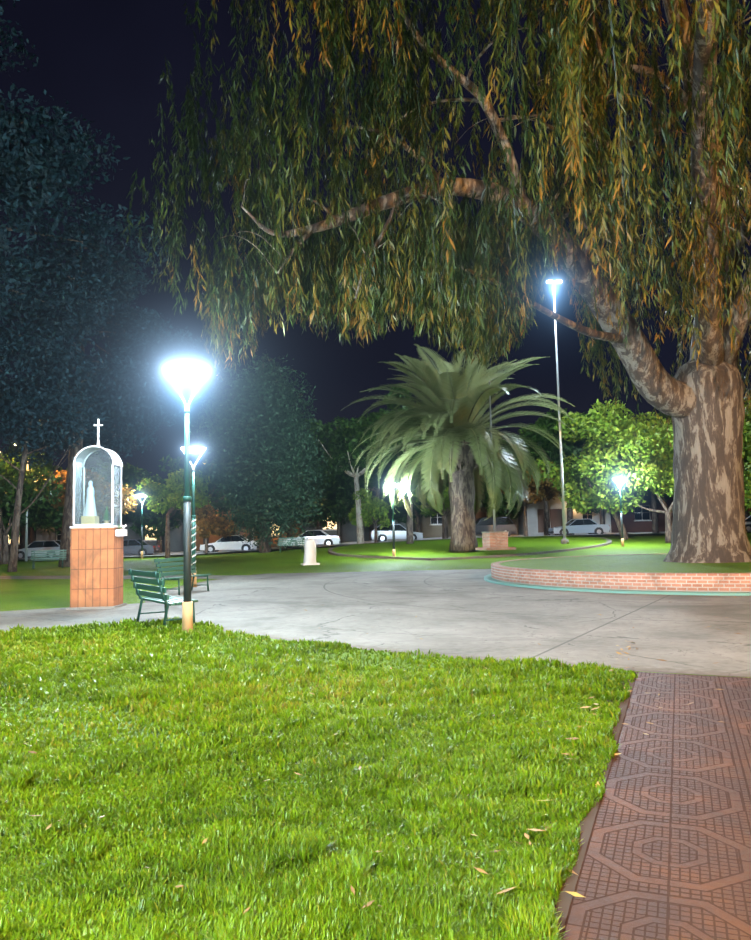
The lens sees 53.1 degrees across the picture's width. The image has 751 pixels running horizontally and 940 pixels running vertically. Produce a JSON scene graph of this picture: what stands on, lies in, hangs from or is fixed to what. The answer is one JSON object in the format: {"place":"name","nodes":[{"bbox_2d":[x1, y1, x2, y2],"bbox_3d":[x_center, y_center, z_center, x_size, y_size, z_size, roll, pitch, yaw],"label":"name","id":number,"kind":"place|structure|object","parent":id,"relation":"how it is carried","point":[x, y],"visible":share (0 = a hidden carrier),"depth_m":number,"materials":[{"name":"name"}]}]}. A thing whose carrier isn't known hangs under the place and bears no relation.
{"place":"outdoors","nodes":[
{"label":"outdoors","id":0,"kind":"place"},
{"bbox_2d":[0,575,258,578],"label":"path","id":1,"kind":"structure","parent":0,"point":[125,577],"depth_m":28.34,"materials":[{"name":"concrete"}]},
{"bbox_2d":[0,616,637,939],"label":"lawn grass","id":2,"kind":"structure","parent":0,"point":[284,858],"depth_m":4.37,"materials":[{"name":"green plant"}]},
{"bbox_2d":[18,533,655,558],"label":"pavement","id":3,"kind":"structure","parent":0,"point":[347,544],"depth_m":55.52,"materials":[{"name":"grey concrete"}]},
{"bbox_2d":[0,532,750,894],"bbox_3d":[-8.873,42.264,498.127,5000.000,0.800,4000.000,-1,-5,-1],"label":"lawn","id":4,"kind":"structure","parent":0,"point":[30,594],"depth_m":31.73,"materials":[{"name":"green plant"}]},
{"bbox_2d":[4,516,35,551],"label":"house","id":5,"kind":"structure","parent":4,"relation":"on","point":[31,535],"depth_m":67.70,"materials":[{"name":"brown brick"}]},
{"bbox_2d":[11,442,28,560],"bbox_3d":[-22.580,2.078,47.714,0.280,7.470,2.240,-1,-5,-1],"label":"sodium street light","id":6,"kind":"object","parent":4,"relation":"on","point":[26,542],"visible":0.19,"depth_m":48.51,"materials":[{"name":"silver metal"}]},
{"bbox_2d":[0,453,64,564],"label":"tree","id":7,"kind":"object","parent":4,"relation":"on","point":[37,477],"visible":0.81,"depth_m":45.75,"materials":[{"name":"green plant"}]},
{"bbox_2d":[0,466,80,563],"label":"tree","id":8,"kind":"object","parent":4,"relation":"on","point":[47,513],"visible":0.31,"depth_m":49.07,"materials":[{"name":"green plant"}]},
{"bbox_2d":[30,549,66,568],"bbox_3d":[-16.931,4.612,38.895,1.700,0.961,0.693,0,-5,-18],"label":"bench","id":9,"kind":"object","parent":4,"relation":"on","point":[63,554],"visible":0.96,"depth_m":39.05,"materials":[{"name":"green paint"}]},
{"bbox_2d":[0,363,102,571],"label":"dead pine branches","id":10,"kind":"object","parent":4,"relation":"on","point":[13,555],"visible":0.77,"depth_m":35.72,"materials":[{"name":"brown plant"}]},
{"bbox_2d":[20,505,109,534],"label":"tree","id":11,"kind":"object","parent":4,"relation":"on","point":[100,522],"visible":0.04,"depth_m":65.78,"materials":[{"name":"green plant"}]},
{"bbox_2d":[0,0,169,424],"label":"tree","id":12,"kind":"object","parent":4,"relation":"on","point":[16,184],"visible":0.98,"depth_m":29.32,"materials":[{"name":"green plant"}]},
{"bbox_2d":[43,468,137,516],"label":"tree","id":13,"kind":"object","parent":4,"relation":"on","point":[128,506],"visible":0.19,"depth_m":50.57,"materials":[{"name":"plant"}]},
{"bbox_2d":[66,419,126,609],"bbox_3d":[-6.018,0.923,16.491,1.189,4.128,0.780,-1,-5,-1],"label":"religious shrine","id":14,"kind":"object","parent":4,"relation":"on","point":[96,565],"visible":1,"depth_m":16.12,"materials":[{"name":"tile"}]},
{"bbox_2d":[0,602,202,631],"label":"pavement","id":15,"kind":"structure","parent":4,"relation":"on","point":[47,618],"depth_m":14.56,"materials":[{"name":"concrete"}]},
{"bbox_2d":[128,569,197,624],"bbox_3d":[-3.647,2.167,12.793,0.693,0.961,1.700,2,-6,-34],"label":"bench","id":16,"kind":"object","parent":15,"relation":"on","point":[167,601],"visible":0.9,"depth_m":12.57,"materials":[{"name":"green paint"}]},
{"bbox_2d":[0,211,224,566],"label":"tree","id":17,"kind":"object","parent":4,"relation":"on","point":[144,380],"visible":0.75,"depth_m":40.14,"materials":[{"name":"green plant"}]},
{"bbox_2d":[36,508,196,551],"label":"house","id":18,"kind":"structure","parent":4,"relation":"on","point":[176,539],"depth_m":68.36,"materials":[{"name":"grey concrete"}]},
{"bbox_2d":[137,494,146,558],"bbox_3d":[-16.003,3.859,51.536,0.750,4.443,0.750,0,-5,-17],"label":"lamp post","id":19,"kind":"object","parent":4,"relation":"on","point":[140,495],"visible":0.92,"depth_m":51.45,"materials":[{"name":"teal"}]},
{"bbox_2d":[122,477,182,551],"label":"tree","id":20,"kind":"object","parent":4,"relation":"on","point":[158,524],"visible":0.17,"depth_m":64.39,"materials":[{"name":"green plant"}]},
{"bbox_2d":[136,466,211,557],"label":"tree","id":21,"kind":"object","parent":4,"relation":"on","point":[171,495],"visible":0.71,"depth_m":49.73,"materials":[{"name":"green plant"}]},
{"bbox_2d":[162,363,210,632],"bbox_3d":[-2.934,0.439,11.711,0.750,4.185,0.750,0,-5,-15],"label":"lamp post","id":22,"kind":"object","parent":4,"relation":"on","point":[185,371],"visible":0.96,"depth_m":11.64,"materials":[{"name":"teal"}]},
{"bbox_2d":[181,498,238,554],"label":"tree","id":23,"kind":"object","parent":4,"relation":"on","point":[207,526],"visible":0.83,"depth_m":53.50,"materials":[{"name":"brown plant"}]},
{"bbox_2d":[191,507,302,549],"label":"house","id":24,"kind":"structure","parent":4,"relation":"on","point":[212,539],"depth_m":68.06,"materials":[{"name":"brown brick"}]},
{"bbox_2d":[210,492,303,540],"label":"tree","id":25,"kind":"object","parent":4,"relation":"on","point":[225,510],"visible":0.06,"depth_m":66.14,"materials":[{"name":"green plant"}]},
{"bbox_2d":[190,349,329,552],"bbox_3d":[-7.650,-1.316,50.627,8.994,14.082,9.263,-1,-5,-1],"label":"conifer tree","id":26,"kind":"object","parent":4,"relation":"on","point":[267,434],"visible":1,"depth_m":49.60,"materials":[{"name":"green plant"}]},
{"bbox_2d":[277,537,304,550],"bbox_3d":[-5.370,4.772,47.981,1.700,0.961,0.693,-1,-5,-1],"label":"bench","id":27,"kind":"object","parent":4,"relation":"on","point":[291,541],"visible":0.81,"depth_m":48.19,"materials":[{"name":"green paint"}]},
{"bbox_2d":[301,539,319,564],"bbox_3d":[-2.990,3.736,34.297,0.750,1.183,0.600,0,-5,-18],"label":"stone pedestal","id":28,"kind":"object","parent":4,"relation":"on","point":[309,552],"visible":0.98,"depth_m":34.08,"materials":[{"name":"grey stone"}]},
{"bbox_2d":[292,437,341,529],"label":"tree","id":29,"kind":"object","parent":4,"relation":"on","point":[318,525],"depth_m":65.84,"materials":[{"name":"green plant"}]},
{"bbox_2d":[296,414,378,543],"bbox_3d":[-2.743,0.693,55.926,8.517,9.817,6.354,-2,-5,13],"label":"tree","id":30,"kind":"object","parent":4,"relation":"on","point":[345,432],"visible":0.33,"depth_m":55.05,"materials":[{"name":"green plant"}]},
{"bbox_2d":[298,470,383,542],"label":"tree","id":31,"kind":"object","parent":4,"relation":"on","point":[334,510],"visible":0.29,"depth_m":64.08,"materials":[{"name":"green plant"}]},
{"bbox_2d":[303,495,406,541],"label":"house","id":32,"kind":"structure","parent":4,"relation":"on","point":[349,531],"depth_m":69.04,"materials":[{"name":"brown brick"}]},
{"bbox_2d":[348,487,406,542],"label":"tree","id":33,"kind":"object","parent":4,"relation":"on","point":[375,508],"visible":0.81,"depth_m":55.39,"materials":[{"name":"green plant"}]},
{"bbox_2d":[18,531,750,559],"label":"kerb","id":34,"kind":"structure","parent":4,"relation":"on","point":[385,541],"depth_m":56.99,"materials":[{"name":"grey concrete"}]},
{"bbox_2d":[385,483,399,556],"bbox_3d":[0.878,2.503,37.171,0.750,3.712,0.750,-1,-5,1],"label":"lamp post","id":35,"kind":"object","parent":4,"relation":"on","point":[393,534],"visible":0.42,"depth_m":37.09,"materials":[{"name":"teal"}]},
{"bbox_2d":[123,532,664,554],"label":"street","id":36,"kind":"structure","parent":4,"relation":"on","point":[373,541],"depth_m":64.79,"materials":[{"name":"grey asphalt"}]},
{"bbox_2d":[380,464,448,532],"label":"tree","id":37,"kind":"object","parent":4,"relation":"on","point":[402,518],"visible":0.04,"depth_m":66.49,"materials":[{"name":"green plant"}]},
{"bbox_2d":[412,483,480,538],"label":"tree","id":38,"kind":"object","parent":4,"relation":"on","point":[446,503],"visible":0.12,"depth_m":56.18,"materials":[{"name":"green plant"}]},
{"bbox_2d":[145,569,750,676],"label":"plaza concrete","id":39,"kind":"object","parent":4,"relation":"on","point":[463,613],"visible":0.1,"depth_m":12.74,"materials":[{"name":"grey concrete"}]},
{"bbox_2d":[154,557,210,594],"bbox_3d":[-5.107,2.793,19.999,0.693,0.961,1.700,-3,-5,19],"label":"bench","id":40,"kind":"object","parent":39,"relation":"on","point":[159,565],"visible":0.71,"depth_m":19.83,"materials":[{"name":"green paint"}]},
{"bbox_2d":[181,446,205,586],"bbox_3d":[-5.418,1.373,22.384,0.750,4.185,0.750,0,-5,-14],"label":"lamp post","id":41,"kind":"object","parent":39,"relation":"on","point":[196,449],"visible":0.88,"depth_m":22.32,"materials":[{"name":"teal"}]},
{"bbox_2d":[24,581,740,912],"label":"fallen leaves","id":42,"kind":"object","parent":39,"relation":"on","point":[478,869],"visible":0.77,"depth_m":3.77,"materials":[{"name":"brown plant"}]},
{"bbox_2d":[484,574,750,595],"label":"green planter base","id":43,"kind":"object","parent":39,"relation":"on","point":[488,578],"visible":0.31,"depth_m":16.93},
{"bbox_2d":[491,554,750,591],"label":"brick planter wall","id":44,"kind":"structure","parent":39,"relation":"on","point":[712,582],"depth_m":17.04,"materials":[{"name":"brown brick"}]},
{"bbox_2d":[499,554,750,572],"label":"planter lawn","id":45,"kind":"structure","parent":44,"relation":"in","point":[651,563],"depth_m":20.55,"materials":[{"name":"green plant"}]},
{"bbox_2d":[122,0,750,562],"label":"willow tree","id":46,"kind":"object","parent":45,"relation":"on","point":[424,280],"depth_m":16.99,"materials":[{"name":"green plant"}]},
{"bbox_2d":[328,536,611,560],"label":"curb","id":47,"kind":"structure","parent":4,"relation":"on","point":[608,542],"depth_m":37.11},
{"bbox_2d":[332,536,606,557],"bbox_3d":[5.947,4.545,45.366,17.300,0.683,20.773,-1,-5,-1],"label":"lawn bed","id":48,"kind":"object","parent":47,"relation":"in","point":[438,548],"depth_m":42.82,"materials":[{"name":"green plant"}]},
{"bbox_2d":[349,387,437,543],"bbox_3d":[2.060,-0.250,50.495,7.504,10.417,6.957,-3,-5,15],"label":"dark trunk tree","id":49,"kind":"object","parent":48,"relation":"on","point":[372,418],"visible":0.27,"depth_m":49.52,"materials":[{"name":"green plant"}]},
{"bbox_2d":[342,344,574,551],"bbox_3d":[3.723,-1.169,39.047,11.930,10.742,11.411,-5,-6,39],"label":"palm tree","id":50,"kind":"object","parent":48,"relation":"on","point":[461,449],"visible":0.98,"depth_m":37.51,"materials":[{"name":"green plant"}]},
{"bbox_2d":[475,382,515,549],"bbox_3d":[5.745,-0.420,36.962,1.500,8.642,1.500,0,-5,-13],"label":"flag pole","id":51,"kind":"object","parent":48,"relation":"on","point":[494,540],"visible":0.71,"depth_m":36.23,"materials":[{"name":"brown metal"}]},
{"bbox_2d":[546,279,568,543],"bbox_3d":[9.841,-3.200,40.281,0.840,14.259,0.440,-1,-5,-1],"label":"lighting mast","id":52,"kind":"object","parent":48,"relation":"on","point":[564,540],"visible":0.96,"depth_m":40.11,"materials":[{"name":"silver metal"}]},
{"bbox_2d":[475,465,522,519],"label":"tree","id":53,"kind":"object","parent":4,"relation":"on","point":[513,512],"visible":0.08,"depth_m":65.08,"materials":[{"name":"green plant"}]},
{"bbox_2d":[500,464,564,536],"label":"tree","id":54,"kind":"object","parent":4,"relation":"on","point":[546,489],"visible":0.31,"depth_m":56.04,"materials":[{"name":"green plant"}]},
{"bbox_2d":[543,673,636,937],"bbox_3d":[0.421,1.691,2.470,0.268,0.001,11.250,-3,-5,22],"label":"soil strip","id":55,"kind":"object","parent":4,"relation":"on","point":[563,903],"visible":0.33,"depth_m":3.57,"materials":[{"name":"brown soil"}]},
{"bbox_2d":[528,398,665,539],"bbox_3d":[14.837,0.189,48.146,9.323,8.636,7.252,2,-6,-37],"label":"tree","id":56,"kind":"object","parent":4,"relation":"on","point":[602,433],"visible":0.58,"depth_m":46.30,"materials":[{"name":"green plant"}]},
{"bbox_2d":[560,445,648,523],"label":"tree","id":57,"kind":"object","parent":4,"relation":"on","point":[602,518],"depth_m":66.89,"materials":[{"name":"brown plant"}]},
{"bbox_2d":[613,478,626,546],"bbox_3d":[13.431,2.298,41.096,0.750,3.762,0.750,-3,-5,18],"label":"lamp post","id":58,"kind":"object","parent":4,"relation":"on","point":[621,517],"visible":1,"depth_m":41.01,"materials":[{"name":"teal"}]},
{"bbox_2d":[641,489,673,503],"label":"window","id":59,"kind":"structure","parent":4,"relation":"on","point":[648,498],"depth_m":66.05,"materials":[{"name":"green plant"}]},
{"bbox_2d":[590,420,747,542],"bbox_3d":[17.095,0.518,43.697,7.806,7.360,7.582,-1,-5,-1],"label":"tree","id":60,"kind":"object","parent":4,"relation":"on","point":[649,459],"visible":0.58,"depth_m":43.51,"materials":[{"name":"green plant"}]},
{"bbox_2d":[742,398,750,513],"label":"tree","id":61,"kind":"object","parent":4,"relation":"on","point":[746,455],"visible":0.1,"depth_m":38.72,"materials":[{"name":"green plant"}]},
{"bbox_2d":[743,458,750,518],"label":"tree","id":62,"kind":"object","parent":4,"relation":"on","point":[746,514],"depth_m":67.08,"materials":[{"name":"green plant"}]},
{"bbox_2d":[0,0,750,507],"label":"sky","id":63,"kind":"structure","parent":0,"point":[106,58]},
{"bbox_2d":[159,532,634,552],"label":"pavement","id":64,"kind":"structure","parent":0,"point":[392,539],"depth_m":67.09,"materials":[{"name":"grey concrete"}]},
{"bbox_2d":[413,506,518,536],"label":"house","id":65,"kind":"structure","parent":64,"relation":"on","point":[431,526],"depth_m":68.46,"materials":[{"name":"brown"}]},
{"bbox_2d":[518,488,610,534],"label":"house","id":66,"kind":"structure","parent":64,"relation":"on","point":[535,517],"depth_m":67.76,"materials":[{"name":"brown brick"}]},
{"bbox_2d":[610,495,750,532],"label":"house","id":67,"kind":"structure","parent":64,"relation":"on","point":[639,519],"depth_m":68.81,"materials":[{"name":"red brick"}]},
{"bbox_2d":[561,672,750,939],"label":"tile path","id":68,"kind":"structure","parent":0,"point":[667,855],"depth_m":3.78,"materials":[{"name":"brown tile"}]},
{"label":"street asphalt","id":69,"kind":"structure","parent":0,"visible":0},
{"bbox_2d":[2,446,66,548],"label":"tree","id":70,"kind":"object","parent":69,"relation":"on","point":[48,464],"visible":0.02,"depth_m":61.85,"materials":[{"name":"green plant"}]},
{"bbox_2d":[18,540,59,557],"bbox_3d":[-25.769,6.163,57.876,4.042,1.454,1.756,-1,-5,-1],"label":"silver hatchback car","id":71,"kind":"object","parent":69,"relation":"on","point":[45,545],"visible":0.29,"depth_m":57.07,"materials":[{"name":"grey paint"}]},
{"bbox_2d":[85,462,165,524],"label":"tree","id":72,"kind":"object","parent":69,"relation":"on","point":[127,470],"visible":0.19,"depth_m":62.79,"materials":[{"name":"green plant"}]},
{"bbox_2d":[123,539,159,554],"bbox_3d":[-19.067,6.051,58.007,4.442,1.395,1.756,-1,-5,-1],"label":"silver sedan car","id":73,"kind":"object","parent":69,"relation":"on","point":[131,546],"visible":0.48,"depth_m":57.20,"materials":[{"name":"grey paint"}]},
{"bbox_2d":[158,453,257,552],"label":"tree","id":74,"kind":"object","parent":69,"relation":"on","point":[177,461],"visible":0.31,"depth_m":61.30,"materials":[{"name":"green plant"}]},
{"bbox_2d":[199,535,258,551],"bbox_3d":[-11.234,5.739,58.175,4.442,1.395,1.756,-1,-5,-1],"label":"white sedan car","id":75,"kind":"object","parent":69,"relation":"on","point":[228,543],"visible":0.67,"depth_m":57.34,"materials":[{"name":"white paint"}]},
{"bbox_2d":[284,530,340,546],"bbox_3d":[-4.950,5.356,58.321,4.442,1.395,1.756,-1,-5,-1],"label":"car","id":76,"kind":"object","parent":69,"relation":"on","point":[322,537],"visible":0.5,"depth_m":57.51,"materials":[{"name":"white paint"}]},
{"bbox_2d":[286,441,340,547],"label":"tree","id":77,"kind":"object","parent":69,"relation":"on","point":[330,482],"visible":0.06,"depth_m":61.72,"materials":[{"name":"green plant"}]},
{"bbox_2d":[324,451,409,541],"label":"tree","id":78,"kind":"object","parent":69,"relation":"on","point":[372,480],"visible":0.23,"depth_m":61.61,"materials":[{"name":"green plant"}]},
{"bbox_2d":[371,524,422,541],"bbox_3d":[1.643,4.926,58.476,4.042,1.454,1.756,-1,-5,-1],"label":"silver sedan car","id":79,"kind":"object","parent":69,"relation":"on","point":[384,534],"visible":0.75,"depth_m":57.63,"materials":[{"name":"grey paint"}]},
{"bbox_2d":[400,425,493,538],"bbox_3d":[6.084,0.841,63.089,8.980,9.852,7.978,-1,-5,-1],"label":"tree","id":80,"kind":"object","parent":69,"relation":"on","point":[443,502],"depth_m":62.59,"materials":[{"name":"brown plant"}]},
{"bbox_2d":[475,517,516,535],"bbox_3d":[8.649,4.534,58.636,4.442,1.680,1.756,-1,-5,-1],"label":"dark suv","id":81,"kind":"object","parent":69,"relation":"on","point":[502,524],"visible":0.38,"depth_m":57.82,"materials":[{"name":"black paint"}]},
{"bbox_2d":[513,436,585,534],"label":"tree","id":82,"kind":"object","parent":69,"relation":"on","point":[553,455],"visible":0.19,"depth_m":60.43,"materials":[{"name":"green plant"}]},
{"bbox_2d":[518,408,605,534],"bbox_3d":[15.651,0.157,60.653,7.818,10.323,8.887,-3,-5,19],"label":"tree","id":83,"kind":"object","parent":69,"relation":"on","point":[547,423],"visible":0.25,"depth_m":59.70,"materials":[{"name":"green plant"}]},
{"bbox_2d":[548,518,609,534],"bbox_3d":[15.869,4.515,58.768,4.442,1.395,1.756,-1,-5,-1],"label":"silver sedan car","id":84,"kind":"object","parent":69,"relation":"on","point":[589,526],"visible":0.77,"depth_m":57.94,"materials":[{"name":"grey paint"}]},
{"bbox_2d":[651,411,671,532],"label":"tree","id":85,"kind":"object","parent":69,"relation":"on","point":[654,515],"visible":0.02,"depth_m":62.91,"materials":[{"name":"green plant"}]},
{"bbox_2d":[745,516,750,530],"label":"car","id":86,"kind":"object","parent":69,"relation":"on","point":[748,523],"visible":0.25,"depth_m":58.18,"materials":[{"name":"grey paint"}]}
]}

